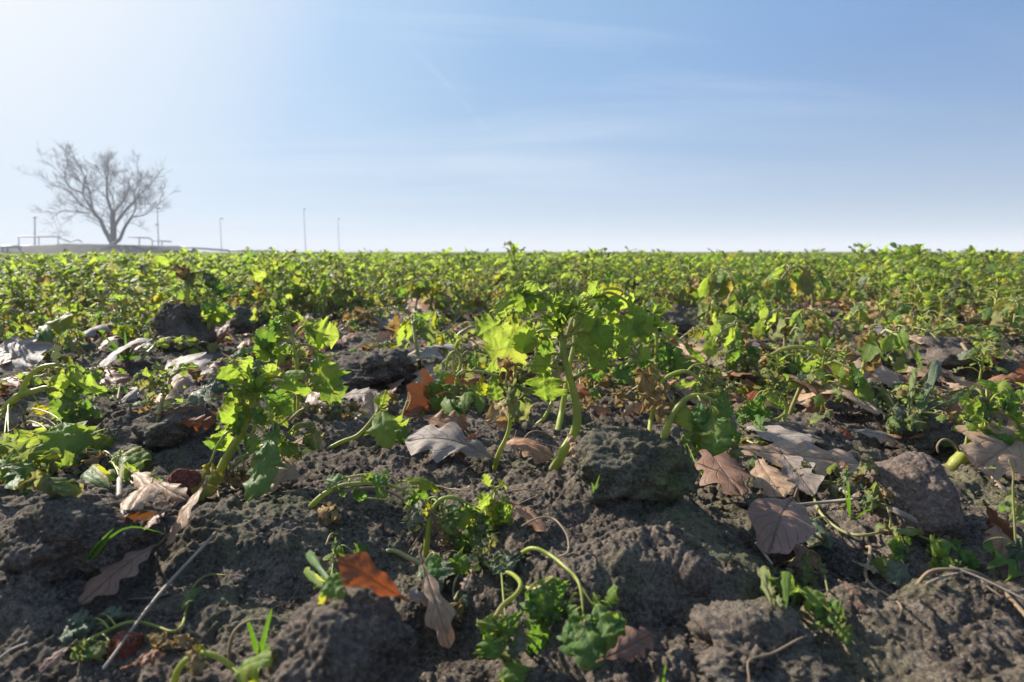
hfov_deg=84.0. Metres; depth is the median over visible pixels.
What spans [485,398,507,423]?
oak leaf
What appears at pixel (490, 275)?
mustard seedling
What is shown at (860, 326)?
mustard seedling
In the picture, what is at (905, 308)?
mustard seedling
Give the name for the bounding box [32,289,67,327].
mustard seedling
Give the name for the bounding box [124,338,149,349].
oak leaf
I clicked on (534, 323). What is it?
mustard seedling
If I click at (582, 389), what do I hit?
oak leaf
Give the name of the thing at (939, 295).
mustard seedling
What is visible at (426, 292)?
mustard seedling
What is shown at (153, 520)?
oak leaf
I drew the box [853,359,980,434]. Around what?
mustard seedling
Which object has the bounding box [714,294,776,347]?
mustard seedling
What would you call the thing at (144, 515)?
oak leaf
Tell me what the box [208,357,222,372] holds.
oak leaf
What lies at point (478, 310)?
mustard seedling
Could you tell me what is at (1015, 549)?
mustard seedling
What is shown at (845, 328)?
mustard seedling
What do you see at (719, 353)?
mustard seedling
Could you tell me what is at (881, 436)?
oak leaf
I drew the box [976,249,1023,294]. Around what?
mustard seedling
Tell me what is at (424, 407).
oak leaf
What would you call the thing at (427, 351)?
oak leaf
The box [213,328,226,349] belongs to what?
oak leaf
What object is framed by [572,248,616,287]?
mustard seedling
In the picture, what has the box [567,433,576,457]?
oak leaf
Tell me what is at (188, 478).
brick fragment
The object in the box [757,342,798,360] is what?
mustard seedling
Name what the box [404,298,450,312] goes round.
oak leaf
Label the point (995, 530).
oak leaf
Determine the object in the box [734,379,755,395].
oak leaf
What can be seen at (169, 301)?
mustard seedling
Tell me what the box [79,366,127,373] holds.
mustard seedling
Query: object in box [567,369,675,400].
mustard seedling
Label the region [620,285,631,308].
mustard seedling
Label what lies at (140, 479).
oak leaf
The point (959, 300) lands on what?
mustard seedling
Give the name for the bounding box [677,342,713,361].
oak leaf
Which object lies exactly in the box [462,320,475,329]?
mustard seedling
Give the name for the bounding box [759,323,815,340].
mustard seedling
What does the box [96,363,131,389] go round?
oak leaf
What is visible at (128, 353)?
grass sprout
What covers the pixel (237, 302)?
mustard seedling
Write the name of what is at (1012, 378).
oak leaf
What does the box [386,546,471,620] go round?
mustard seedling
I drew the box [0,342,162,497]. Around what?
mustard seedling
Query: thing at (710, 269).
mustard seedling
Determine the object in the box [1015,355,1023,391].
oak leaf
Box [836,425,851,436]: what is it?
oak leaf
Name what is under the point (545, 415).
mustard seedling
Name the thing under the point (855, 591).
oak leaf
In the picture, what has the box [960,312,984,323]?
oak leaf
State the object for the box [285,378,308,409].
mustard seedling
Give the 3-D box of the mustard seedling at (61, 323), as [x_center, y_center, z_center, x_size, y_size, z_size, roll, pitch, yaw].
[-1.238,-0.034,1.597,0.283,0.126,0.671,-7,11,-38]
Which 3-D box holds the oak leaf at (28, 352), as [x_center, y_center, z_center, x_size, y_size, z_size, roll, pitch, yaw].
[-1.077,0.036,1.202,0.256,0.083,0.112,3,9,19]
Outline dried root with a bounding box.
[747,612,831,681]
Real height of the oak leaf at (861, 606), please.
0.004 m
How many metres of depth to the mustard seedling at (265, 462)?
0.60 m
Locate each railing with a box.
[18,236,81,244]
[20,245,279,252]
[127,237,171,245]
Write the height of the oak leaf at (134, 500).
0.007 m
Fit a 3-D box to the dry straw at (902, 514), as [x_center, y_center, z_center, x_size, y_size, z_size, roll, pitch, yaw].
[0.346,0.156,0.547,0.036,0.028,0.127,-3,9,-16]
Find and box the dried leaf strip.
[144,631,201,650]
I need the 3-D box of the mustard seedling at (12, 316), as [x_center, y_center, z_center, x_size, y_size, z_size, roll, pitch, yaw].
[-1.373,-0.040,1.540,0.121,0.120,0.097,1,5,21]
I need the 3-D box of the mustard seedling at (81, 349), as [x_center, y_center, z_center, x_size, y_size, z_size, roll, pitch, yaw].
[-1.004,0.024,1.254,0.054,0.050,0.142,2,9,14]
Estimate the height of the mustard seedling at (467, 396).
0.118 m
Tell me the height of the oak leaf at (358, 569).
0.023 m
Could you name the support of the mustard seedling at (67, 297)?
on the ground
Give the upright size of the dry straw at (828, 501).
0.018 m
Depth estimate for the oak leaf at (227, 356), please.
1.09 m
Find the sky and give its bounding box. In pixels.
[0,0,1023,251]
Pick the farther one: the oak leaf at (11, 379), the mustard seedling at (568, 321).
the mustard seedling at (568, 321)
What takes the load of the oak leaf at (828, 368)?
on the ground
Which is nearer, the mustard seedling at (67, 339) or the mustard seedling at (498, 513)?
the mustard seedling at (498, 513)
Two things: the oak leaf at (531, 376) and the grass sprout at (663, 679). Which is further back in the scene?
the oak leaf at (531, 376)
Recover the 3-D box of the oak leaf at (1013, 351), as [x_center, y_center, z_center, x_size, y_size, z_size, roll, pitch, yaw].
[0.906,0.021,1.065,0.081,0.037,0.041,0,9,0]
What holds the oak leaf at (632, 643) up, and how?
on the ground
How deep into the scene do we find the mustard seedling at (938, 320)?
1.41 m
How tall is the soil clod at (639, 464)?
0.082 m
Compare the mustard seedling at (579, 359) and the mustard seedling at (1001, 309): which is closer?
the mustard seedling at (579, 359)
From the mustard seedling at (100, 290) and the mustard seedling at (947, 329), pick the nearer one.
the mustard seedling at (947, 329)
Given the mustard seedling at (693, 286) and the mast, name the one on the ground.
the mustard seedling at (693, 286)
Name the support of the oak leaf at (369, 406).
on the ground
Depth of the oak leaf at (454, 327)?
1.69 m
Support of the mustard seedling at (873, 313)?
on the ground
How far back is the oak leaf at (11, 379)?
0.94 m
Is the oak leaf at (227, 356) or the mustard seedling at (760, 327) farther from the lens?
the mustard seedling at (760, 327)
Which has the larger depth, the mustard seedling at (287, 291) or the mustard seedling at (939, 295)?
the mustard seedling at (287, 291)
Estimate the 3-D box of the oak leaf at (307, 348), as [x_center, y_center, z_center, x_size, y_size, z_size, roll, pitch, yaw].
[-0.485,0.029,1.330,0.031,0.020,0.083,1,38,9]
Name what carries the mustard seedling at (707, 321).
on the ground
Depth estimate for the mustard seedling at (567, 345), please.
1.14 m
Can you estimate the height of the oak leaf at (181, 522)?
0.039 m
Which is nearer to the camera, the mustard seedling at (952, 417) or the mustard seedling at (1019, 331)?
the mustard seedling at (952, 417)
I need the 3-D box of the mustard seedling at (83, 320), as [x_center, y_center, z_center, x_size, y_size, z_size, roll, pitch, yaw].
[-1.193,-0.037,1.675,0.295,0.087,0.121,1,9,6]
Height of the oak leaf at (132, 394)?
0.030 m
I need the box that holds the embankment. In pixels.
[0,244,193,253]
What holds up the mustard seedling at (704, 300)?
on the ground
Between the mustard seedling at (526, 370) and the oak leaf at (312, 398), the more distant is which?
the mustard seedling at (526, 370)
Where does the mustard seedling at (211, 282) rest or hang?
on the soil clod at (178, 320)
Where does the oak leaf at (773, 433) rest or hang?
on the ground
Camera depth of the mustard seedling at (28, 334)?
1.40 m
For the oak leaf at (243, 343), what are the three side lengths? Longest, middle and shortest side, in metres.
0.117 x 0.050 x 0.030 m
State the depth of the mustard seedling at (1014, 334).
1.51 m
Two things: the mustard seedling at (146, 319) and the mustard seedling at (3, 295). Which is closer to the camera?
the mustard seedling at (3, 295)
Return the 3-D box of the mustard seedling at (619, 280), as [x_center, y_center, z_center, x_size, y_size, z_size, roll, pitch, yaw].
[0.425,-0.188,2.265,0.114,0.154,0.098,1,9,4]
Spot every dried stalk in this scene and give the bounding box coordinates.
[227,618,263,661]
[514,430,557,457]
[863,545,902,614]
[915,568,1023,616]
[960,342,980,366]
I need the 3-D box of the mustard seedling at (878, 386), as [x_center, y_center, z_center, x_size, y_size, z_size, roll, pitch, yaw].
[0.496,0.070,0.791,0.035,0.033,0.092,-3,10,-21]
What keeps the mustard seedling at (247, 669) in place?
on the ground
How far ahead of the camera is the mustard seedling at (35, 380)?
0.90 m
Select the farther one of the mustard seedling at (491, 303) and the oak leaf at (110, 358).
the mustard seedling at (491, 303)
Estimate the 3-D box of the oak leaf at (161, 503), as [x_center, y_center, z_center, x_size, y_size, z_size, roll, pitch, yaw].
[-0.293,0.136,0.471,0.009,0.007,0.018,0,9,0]
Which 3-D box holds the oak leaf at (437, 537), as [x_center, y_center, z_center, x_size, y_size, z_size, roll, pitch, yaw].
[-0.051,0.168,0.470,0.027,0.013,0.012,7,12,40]
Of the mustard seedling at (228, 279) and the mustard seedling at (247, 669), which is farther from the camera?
the mustard seedling at (228, 279)
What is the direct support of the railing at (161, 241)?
on the embankment
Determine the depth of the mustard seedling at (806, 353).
1.17 m
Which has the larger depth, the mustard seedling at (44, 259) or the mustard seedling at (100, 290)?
the mustard seedling at (44, 259)
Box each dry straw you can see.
[0,642,28,659]
[102,531,216,669]
[755,542,772,564]
[800,496,862,505]
[829,484,950,539]
[949,565,1023,599]
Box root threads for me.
[0,303,1021,603]
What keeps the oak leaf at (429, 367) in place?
on the ground
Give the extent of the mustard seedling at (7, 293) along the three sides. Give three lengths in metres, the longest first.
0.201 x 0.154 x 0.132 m
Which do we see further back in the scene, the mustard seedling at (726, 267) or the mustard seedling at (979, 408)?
the mustard seedling at (726, 267)
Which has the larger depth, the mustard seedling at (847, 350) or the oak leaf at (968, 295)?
the oak leaf at (968, 295)
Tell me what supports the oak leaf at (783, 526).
on the ground
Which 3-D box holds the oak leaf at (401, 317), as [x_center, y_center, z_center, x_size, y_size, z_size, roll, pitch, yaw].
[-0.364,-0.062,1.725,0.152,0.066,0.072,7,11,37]
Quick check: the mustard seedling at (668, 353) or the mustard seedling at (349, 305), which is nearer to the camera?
the mustard seedling at (668, 353)
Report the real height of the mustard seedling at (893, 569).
0.060 m
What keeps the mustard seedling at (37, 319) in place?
on the ground
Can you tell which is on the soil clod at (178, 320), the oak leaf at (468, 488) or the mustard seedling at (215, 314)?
the mustard seedling at (215, 314)
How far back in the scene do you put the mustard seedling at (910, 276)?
1.81 m
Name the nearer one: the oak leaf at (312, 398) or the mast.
the oak leaf at (312, 398)
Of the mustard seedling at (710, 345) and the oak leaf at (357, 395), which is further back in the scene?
the mustard seedling at (710, 345)
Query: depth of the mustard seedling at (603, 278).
2.22 m
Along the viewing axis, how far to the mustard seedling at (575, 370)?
1.02 m
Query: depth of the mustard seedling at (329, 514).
0.49 m
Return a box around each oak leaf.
[0,299,982,435]
[0,335,53,371]
[0,354,18,364]
[0,376,18,381]
[0,380,21,393]
[0,411,21,430]
[22,301,881,404]
[24,421,86,428]
[31,295,961,419]
[39,639,77,671]
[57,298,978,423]
[61,322,113,353]
[78,533,168,604]
[95,335,116,353]
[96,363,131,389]
[97,338,150,366]
[100,299,838,410]
[106,299,135,311]
[111,365,127,372]
[116,510,157,522]
[119,377,153,403]
[120,386,147,395]
[120,477,157,510]
[120,648,164,669]
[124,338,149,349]
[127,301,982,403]
[128,467,161,502]
[134,335,164,350]
[136,305,869,417]
[144,502,175,529]
[146,501,169,507]
[150,403,215,421]
[153,374,190,403]
[155,352,212,385]
[155,480,188,504]
[166,475,207,547]
[173,414,214,430]
[199,381,223,398]
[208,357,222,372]
[211,340,230,343]
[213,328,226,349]
[220,351,241,359]
[221,320,231,330]
[222,331,235,340]
[231,337,251,352]
[238,333,252,337]
[241,299,839,390]
[264,437,303,495]
[300,347,327,358]
[302,343,311,351]
[305,392,330,413]
[327,333,357,348]
[338,552,410,601]
[342,387,376,402]
[365,311,387,328]
[373,331,393,342]
[379,293,959,409]
[384,307,407,331]
[388,377,404,392]
[403,368,495,417]
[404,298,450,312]
[405,422,507,462]
[406,310,437,326]
[406,344,455,365]
[408,588,427,606]
[411,353,446,383]
[415,409,466,431]
[418,550,455,647]
[420,404,428,412]
[433,517,440,534]
[435,533,456,553]
[449,323,463,329]
[456,299,839,396]
[456,429,479,459]
[456,486,474,491]
[460,569,472,590]
[468,336,485,345]
[484,419,512,429]
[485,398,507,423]
[496,371,513,380]
[498,437,553,463]
[508,501,545,531]
[511,374,535,380]
[551,336,559,351]
[552,369,571,388]
[560,373,595,385]
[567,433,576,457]
[581,396,593,411]
[589,404,611,415]
[596,626,653,663]
[616,401,641,417]
[654,401,675,422]
[668,379,708,406]
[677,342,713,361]
[680,372,699,387]
[683,435,696,455]
[695,449,753,495]
[705,390,746,403]
[713,356,739,375]
[722,372,754,377]
[728,440,859,476]
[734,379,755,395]
[737,422,814,453]
[745,338,766,351]
[746,390,758,400]
[747,487,816,554]
[749,339,759,346]
[750,452,795,497]
[777,445,823,494]
[780,373,832,410]
[789,544,818,569]
[798,376,882,416]
[801,395,819,412]
[805,358,833,374]
[832,320,841,327]
[835,456,850,470]
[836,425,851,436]
[838,579,860,596]
[843,358,902,401]
[845,427,896,443]
[847,600,865,609]
[852,560,879,573]
[873,321,888,336]
[873,416,882,431]
[884,432,901,438]
[897,374,908,381]
[903,371,922,382]
[906,332,924,344]
[906,366,925,377]
[910,433,923,438]
[917,366,945,385]
[937,388,964,414]
[941,367,973,386]
[942,284,972,300]
[942,380,965,390]
[955,419,1023,481]
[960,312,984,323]
[969,373,1020,386]
[982,318,1008,326]
[982,499,1021,541]
[984,521,1010,557]
[987,342,1018,357]
[991,476,1007,492]
[993,408,1008,420]
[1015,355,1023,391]
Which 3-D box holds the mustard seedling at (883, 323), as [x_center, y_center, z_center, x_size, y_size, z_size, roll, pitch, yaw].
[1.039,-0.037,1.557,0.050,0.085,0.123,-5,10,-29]
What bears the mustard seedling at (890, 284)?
on the ground
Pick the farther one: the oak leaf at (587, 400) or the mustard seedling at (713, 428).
the oak leaf at (587, 400)
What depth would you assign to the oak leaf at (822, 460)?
0.65 m
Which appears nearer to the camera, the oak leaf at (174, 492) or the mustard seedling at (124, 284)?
the oak leaf at (174, 492)
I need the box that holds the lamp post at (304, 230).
[303,209,305,250]
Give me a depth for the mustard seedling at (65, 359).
1.22 m
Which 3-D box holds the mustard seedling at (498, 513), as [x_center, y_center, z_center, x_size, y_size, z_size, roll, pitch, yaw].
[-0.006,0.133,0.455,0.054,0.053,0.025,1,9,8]
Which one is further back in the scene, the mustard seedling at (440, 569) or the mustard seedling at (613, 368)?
the mustard seedling at (613, 368)
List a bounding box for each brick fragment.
[107,630,143,658]
[167,468,205,503]
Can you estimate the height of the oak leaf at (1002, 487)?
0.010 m
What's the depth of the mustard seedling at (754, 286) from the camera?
2.10 m
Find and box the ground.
[0,293,1023,681]
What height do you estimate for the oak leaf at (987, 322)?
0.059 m
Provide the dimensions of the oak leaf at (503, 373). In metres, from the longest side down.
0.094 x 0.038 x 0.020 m
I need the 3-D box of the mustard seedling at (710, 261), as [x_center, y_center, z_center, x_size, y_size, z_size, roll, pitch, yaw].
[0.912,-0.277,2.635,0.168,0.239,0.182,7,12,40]
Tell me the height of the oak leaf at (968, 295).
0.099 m
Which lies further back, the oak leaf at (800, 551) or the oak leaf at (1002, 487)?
the oak leaf at (1002, 487)
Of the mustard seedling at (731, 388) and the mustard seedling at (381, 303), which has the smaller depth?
the mustard seedling at (731, 388)
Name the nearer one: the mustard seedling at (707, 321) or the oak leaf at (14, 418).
the oak leaf at (14, 418)
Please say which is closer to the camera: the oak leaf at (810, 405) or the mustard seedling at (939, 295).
the oak leaf at (810, 405)
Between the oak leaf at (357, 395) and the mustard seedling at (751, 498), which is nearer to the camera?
the mustard seedling at (751, 498)
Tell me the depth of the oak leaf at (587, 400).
0.82 m
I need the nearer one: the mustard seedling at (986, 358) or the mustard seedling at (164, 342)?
the mustard seedling at (986, 358)
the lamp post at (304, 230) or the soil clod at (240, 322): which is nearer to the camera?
the soil clod at (240, 322)
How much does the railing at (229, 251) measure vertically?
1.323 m
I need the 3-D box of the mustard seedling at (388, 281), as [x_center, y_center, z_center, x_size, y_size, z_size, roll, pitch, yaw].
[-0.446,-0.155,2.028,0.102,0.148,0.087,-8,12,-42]
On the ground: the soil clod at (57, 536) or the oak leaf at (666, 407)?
the soil clod at (57, 536)
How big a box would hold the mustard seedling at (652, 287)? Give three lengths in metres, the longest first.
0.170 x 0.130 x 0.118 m
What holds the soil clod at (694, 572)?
on the ground
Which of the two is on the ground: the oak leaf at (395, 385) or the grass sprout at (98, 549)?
the oak leaf at (395, 385)
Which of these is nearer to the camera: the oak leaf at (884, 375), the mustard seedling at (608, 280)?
the oak leaf at (884, 375)
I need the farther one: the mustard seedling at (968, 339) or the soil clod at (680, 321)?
the soil clod at (680, 321)
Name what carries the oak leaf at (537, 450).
on the ground
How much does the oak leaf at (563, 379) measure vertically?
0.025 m
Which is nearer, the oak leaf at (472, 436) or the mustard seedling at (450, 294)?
the oak leaf at (472, 436)
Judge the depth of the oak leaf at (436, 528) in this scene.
0.48 m
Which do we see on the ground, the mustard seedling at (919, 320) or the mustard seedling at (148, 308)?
the mustard seedling at (148, 308)
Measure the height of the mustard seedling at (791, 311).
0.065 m
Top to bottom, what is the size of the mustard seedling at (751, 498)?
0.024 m
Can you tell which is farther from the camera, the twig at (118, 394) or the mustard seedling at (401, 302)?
the mustard seedling at (401, 302)
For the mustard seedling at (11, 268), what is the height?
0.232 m
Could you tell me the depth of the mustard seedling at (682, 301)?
2.17 m
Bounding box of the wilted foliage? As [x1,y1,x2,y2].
[0,297,1022,608]
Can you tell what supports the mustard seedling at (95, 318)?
on the ground
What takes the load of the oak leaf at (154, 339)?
on the ground
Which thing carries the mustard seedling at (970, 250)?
on the ground
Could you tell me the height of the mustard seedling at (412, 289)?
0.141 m
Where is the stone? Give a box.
[853,451,967,545]
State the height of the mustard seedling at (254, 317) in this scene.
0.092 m
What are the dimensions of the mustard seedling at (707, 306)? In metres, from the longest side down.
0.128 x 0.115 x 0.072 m
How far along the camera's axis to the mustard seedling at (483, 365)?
0.99 m
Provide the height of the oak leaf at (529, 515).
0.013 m
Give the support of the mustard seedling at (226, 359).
on the ground
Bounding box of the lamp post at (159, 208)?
[155,207,160,245]
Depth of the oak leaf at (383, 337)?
1.53 m
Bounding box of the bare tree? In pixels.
[11,140,179,244]
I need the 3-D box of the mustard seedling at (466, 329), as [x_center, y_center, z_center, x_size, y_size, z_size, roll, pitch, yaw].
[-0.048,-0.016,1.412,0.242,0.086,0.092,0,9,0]
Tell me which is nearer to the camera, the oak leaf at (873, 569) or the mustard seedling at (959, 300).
the oak leaf at (873, 569)
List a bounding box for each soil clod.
[0,493,143,581]
[129,406,220,450]
[149,302,216,352]
[227,306,268,333]
[266,587,419,681]
[335,347,416,391]
[567,425,697,505]
[649,310,691,333]
[670,596,855,681]
[678,550,711,597]
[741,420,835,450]
[858,406,961,454]
[881,336,984,373]
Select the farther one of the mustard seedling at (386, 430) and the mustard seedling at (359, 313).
the mustard seedling at (359, 313)
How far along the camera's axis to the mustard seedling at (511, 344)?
0.59 m
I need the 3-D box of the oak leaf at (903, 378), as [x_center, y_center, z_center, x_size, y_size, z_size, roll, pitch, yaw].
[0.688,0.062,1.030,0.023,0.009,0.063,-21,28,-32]
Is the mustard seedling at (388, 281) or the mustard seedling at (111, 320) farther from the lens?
the mustard seedling at (388, 281)
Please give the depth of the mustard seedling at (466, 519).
0.46 m
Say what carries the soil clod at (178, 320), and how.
on the ground
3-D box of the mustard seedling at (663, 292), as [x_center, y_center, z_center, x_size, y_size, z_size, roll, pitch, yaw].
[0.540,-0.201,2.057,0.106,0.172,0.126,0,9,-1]
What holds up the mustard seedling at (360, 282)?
on the ground
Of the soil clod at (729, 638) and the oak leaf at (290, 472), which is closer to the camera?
the soil clod at (729, 638)
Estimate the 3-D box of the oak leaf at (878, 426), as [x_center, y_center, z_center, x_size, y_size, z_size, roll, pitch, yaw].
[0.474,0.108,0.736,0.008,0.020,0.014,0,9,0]
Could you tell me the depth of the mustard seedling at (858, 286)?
1.87 m
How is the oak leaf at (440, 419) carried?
on the ground
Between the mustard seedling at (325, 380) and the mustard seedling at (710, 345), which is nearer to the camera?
the mustard seedling at (325, 380)
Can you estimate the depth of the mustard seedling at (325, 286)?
2.00 m
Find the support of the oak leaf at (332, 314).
on the ground
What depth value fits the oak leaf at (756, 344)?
1.18 m
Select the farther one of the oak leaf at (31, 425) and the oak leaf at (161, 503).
the oak leaf at (31, 425)
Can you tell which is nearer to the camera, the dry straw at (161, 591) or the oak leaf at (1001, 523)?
the dry straw at (161, 591)
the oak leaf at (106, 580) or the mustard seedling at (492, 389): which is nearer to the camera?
the oak leaf at (106, 580)
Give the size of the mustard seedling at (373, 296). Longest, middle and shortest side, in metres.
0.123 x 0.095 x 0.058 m
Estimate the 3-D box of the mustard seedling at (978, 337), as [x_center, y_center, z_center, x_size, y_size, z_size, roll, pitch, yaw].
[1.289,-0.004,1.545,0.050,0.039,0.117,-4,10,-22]
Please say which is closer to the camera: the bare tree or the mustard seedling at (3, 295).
the mustard seedling at (3, 295)
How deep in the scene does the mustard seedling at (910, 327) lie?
1.16 m
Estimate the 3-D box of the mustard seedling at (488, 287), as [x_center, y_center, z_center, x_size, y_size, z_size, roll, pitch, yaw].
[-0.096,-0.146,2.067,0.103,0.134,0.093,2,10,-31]
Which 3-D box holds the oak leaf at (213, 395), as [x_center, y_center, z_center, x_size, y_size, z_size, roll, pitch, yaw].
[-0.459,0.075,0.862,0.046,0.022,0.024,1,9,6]
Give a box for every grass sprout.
[78,526,163,569]
[101,330,148,360]
[246,609,271,654]
[592,475,599,492]
[658,664,665,681]
[843,469,871,519]
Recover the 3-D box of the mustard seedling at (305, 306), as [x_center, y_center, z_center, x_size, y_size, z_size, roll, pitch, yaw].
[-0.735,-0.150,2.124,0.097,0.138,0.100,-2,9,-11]
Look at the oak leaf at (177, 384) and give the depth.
0.75 m
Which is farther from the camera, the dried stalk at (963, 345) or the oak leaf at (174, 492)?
the dried stalk at (963, 345)
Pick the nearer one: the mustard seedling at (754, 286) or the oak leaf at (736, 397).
the oak leaf at (736, 397)
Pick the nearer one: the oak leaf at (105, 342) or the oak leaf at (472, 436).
the oak leaf at (472, 436)
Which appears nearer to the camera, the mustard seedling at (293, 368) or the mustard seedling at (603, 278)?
the mustard seedling at (293, 368)
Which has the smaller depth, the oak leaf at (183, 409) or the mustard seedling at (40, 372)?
the oak leaf at (183, 409)
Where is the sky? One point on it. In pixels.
(416, 125)
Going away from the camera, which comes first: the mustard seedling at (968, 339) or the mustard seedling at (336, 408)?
the mustard seedling at (336, 408)
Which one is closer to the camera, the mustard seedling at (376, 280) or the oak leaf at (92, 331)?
the oak leaf at (92, 331)
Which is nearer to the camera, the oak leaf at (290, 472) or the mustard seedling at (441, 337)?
the oak leaf at (290, 472)
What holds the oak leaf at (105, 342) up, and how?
on the ground
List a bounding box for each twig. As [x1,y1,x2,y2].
[116,476,122,498]
[117,383,120,399]
[120,503,125,535]
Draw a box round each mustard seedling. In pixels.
[0,263,46,306]
[0,279,19,326]
[0,290,929,474]
[0,293,11,330]
[0,298,33,339]
[0,304,31,325]
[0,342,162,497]
[0,368,58,391]
[0,413,23,429]
[2,272,1023,364]
[4,291,802,401]
[4,325,35,335]
[15,311,51,327]
[17,328,53,339]
[18,302,107,351]
[20,253,60,281]
[26,363,71,385]
[31,263,105,292]
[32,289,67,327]
[41,348,72,363]
[43,341,89,357]
[47,287,832,401]
[52,329,85,357]
[53,292,84,327]
[56,574,225,663]
[77,285,117,328]
[77,315,145,337]
[77,326,102,342]
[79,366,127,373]
[87,311,129,337]
[87,380,159,403]
[95,263,142,313]
[95,277,150,336]
[97,322,142,349]
[97,430,121,440]
[103,286,147,337]
[103,315,130,336]
[130,256,180,291]
[133,312,154,333]
[133,361,204,421]
[139,335,217,362]
[140,301,169,351]
[141,288,183,310]
[142,298,152,316]
[148,274,195,312]
[157,297,183,311]
[163,286,200,304]
[165,280,195,304]
[170,264,224,307]
[170,644,272,681]
[184,355,323,502]
[191,281,221,304]
[198,284,236,329]
[210,262,238,289]
[217,355,242,362]
[218,270,243,306]
[227,293,252,307]
[231,308,349,417]
[238,281,268,307]
[241,264,289,308]
[245,257,260,270]
[250,257,305,299]
[250,306,269,324]
[251,290,285,301]
[251,324,288,356]
[258,280,291,308]
[260,295,292,319]
[268,308,303,320]
[274,358,311,371]
[275,285,299,304]
[283,282,316,314]
[285,344,311,372]
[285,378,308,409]
[288,401,370,422]
[295,316,316,336]
[298,262,356,304]
[300,294,326,314]
[302,282,328,312]
[303,532,369,604]
[307,468,438,531]
[312,288,348,315]
[316,270,353,317]
[327,389,409,449]
[332,285,363,307]
[332,309,385,323]
[336,305,423,333]
[338,283,362,320]
[341,299,401,323]
[350,278,376,321]
[353,340,410,353]
[361,285,385,296]
[362,292,387,302]
[370,277,395,306]
[373,277,400,308]
[384,310,437,368]
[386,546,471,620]
[392,299,403,305]
[397,277,439,312]
[402,382,418,416]
[406,495,500,556]
[407,338,488,420]
[409,281,438,309]
[426,309,451,333]
[427,299,453,320]
[427,329,461,360]
[430,280,467,305]
[433,340,468,377]
[434,355,518,471]
[438,270,484,319]
[444,269,480,314]
[451,300,479,321]
[452,321,505,343]
[453,306,494,324]
[458,330,480,344]
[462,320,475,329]
[466,356,489,367]
[467,532,571,681]
[473,284,496,313]
[473,473,538,530]
[474,280,667,471]
[477,301,494,308]
[479,268,506,301]
[491,259,525,297]
[492,272,519,302]
[516,363,553,374]
[520,316,542,358]
[521,516,626,671]
[529,350,563,425]
[547,282,622,437]
[551,292,585,346]
[551,337,612,363]
[565,296,623,343]
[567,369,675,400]
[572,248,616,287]
[572,363,585,401]
[574,352,611,363]
[599,276,617,288]
[599,355,634,392]
[606,278,624,312]
[612,385,680,426]
[614,274,629,286]
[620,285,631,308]
[621,290,642,304]
[629,299,705,380]
[631,264,662,307]
[633,361,732,435]
[634,258,669,307]
[641,281,675,313]
[646,261,676,305]
[660,392,744,457]
[665,285,678,302]
[665,294,688,304]
[666,326,728,350]
[669,255,709,304]
[677,275,718,302]
[683,444,749,496]
[691,264,724,296]
[693,365,745,380]
[696,316,711,327]
[697,266,748,316]
[697,297,721,331]
[698,295,717,314]
[699,255,728,294]
[700,319,757,378]
[704,263,741,298]
[710,349,730,362]
[712,380,760,397]
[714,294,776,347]
[716,307,727,320]
[721,290,759,315]
[721,339,767,398]
[727,278,764,298]
[727,435,778,466]
[733,272,772,318]
[734,372,788,431]
[749,495,761,502]
[750,304,797,346]
[750,460,878,513]
[756,342,840,403]
[756,549,852,643]
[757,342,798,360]
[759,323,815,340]
[761,262,830,320]
[779,345,816,357]
[783,308,811,317]
[794,481,979,586]
[800,316,852,355]
[805,264,838,308]
[812,347,843,362]
[813,346,854,361]
[827,262,868,311]
[836,298,867,320]
[840,299,900,331]
[844,381,894,405]
[846,311,872,331]
[853,285,879,304]
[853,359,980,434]
[857,305,888,320]
[859,350,900,373]
[860,300,915,323]
[860,315,904,347]
[866,385,952,411]
[873,313,911,332]
[877,278,910,310]
[880,405,965,431]
[886,314,931,335]
[889,266,954,322]
[889,322,939,341]
[890,242,946,302]
[892,281,926,319]
[894,276,926,313]
[913,329,975,341]
[914,323,1011,348]
[921,288,956,322]
[930,390,1023,407]
[933,315,962,340]
[936,379,1023,470]
[949,282,996,325]
[953,325,1012,378]
[956,245,985,281]
[958,328,1022,336]
[959,264,1023,329]
[965,324,1018,343]
[969,339,1005,358]
[975,336,1007,342]
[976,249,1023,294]
[982,459,1023,580]
[990,297,1023,329]
[1000,323,1023,340]
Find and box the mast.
[32,216,36,244]
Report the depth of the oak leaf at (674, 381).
0.98 m
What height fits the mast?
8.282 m
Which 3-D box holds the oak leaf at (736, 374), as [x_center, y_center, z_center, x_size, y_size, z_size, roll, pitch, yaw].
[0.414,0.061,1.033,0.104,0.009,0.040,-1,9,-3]
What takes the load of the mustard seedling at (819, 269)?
on the ground
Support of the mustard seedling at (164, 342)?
on the ground
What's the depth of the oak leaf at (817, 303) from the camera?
2.06 m

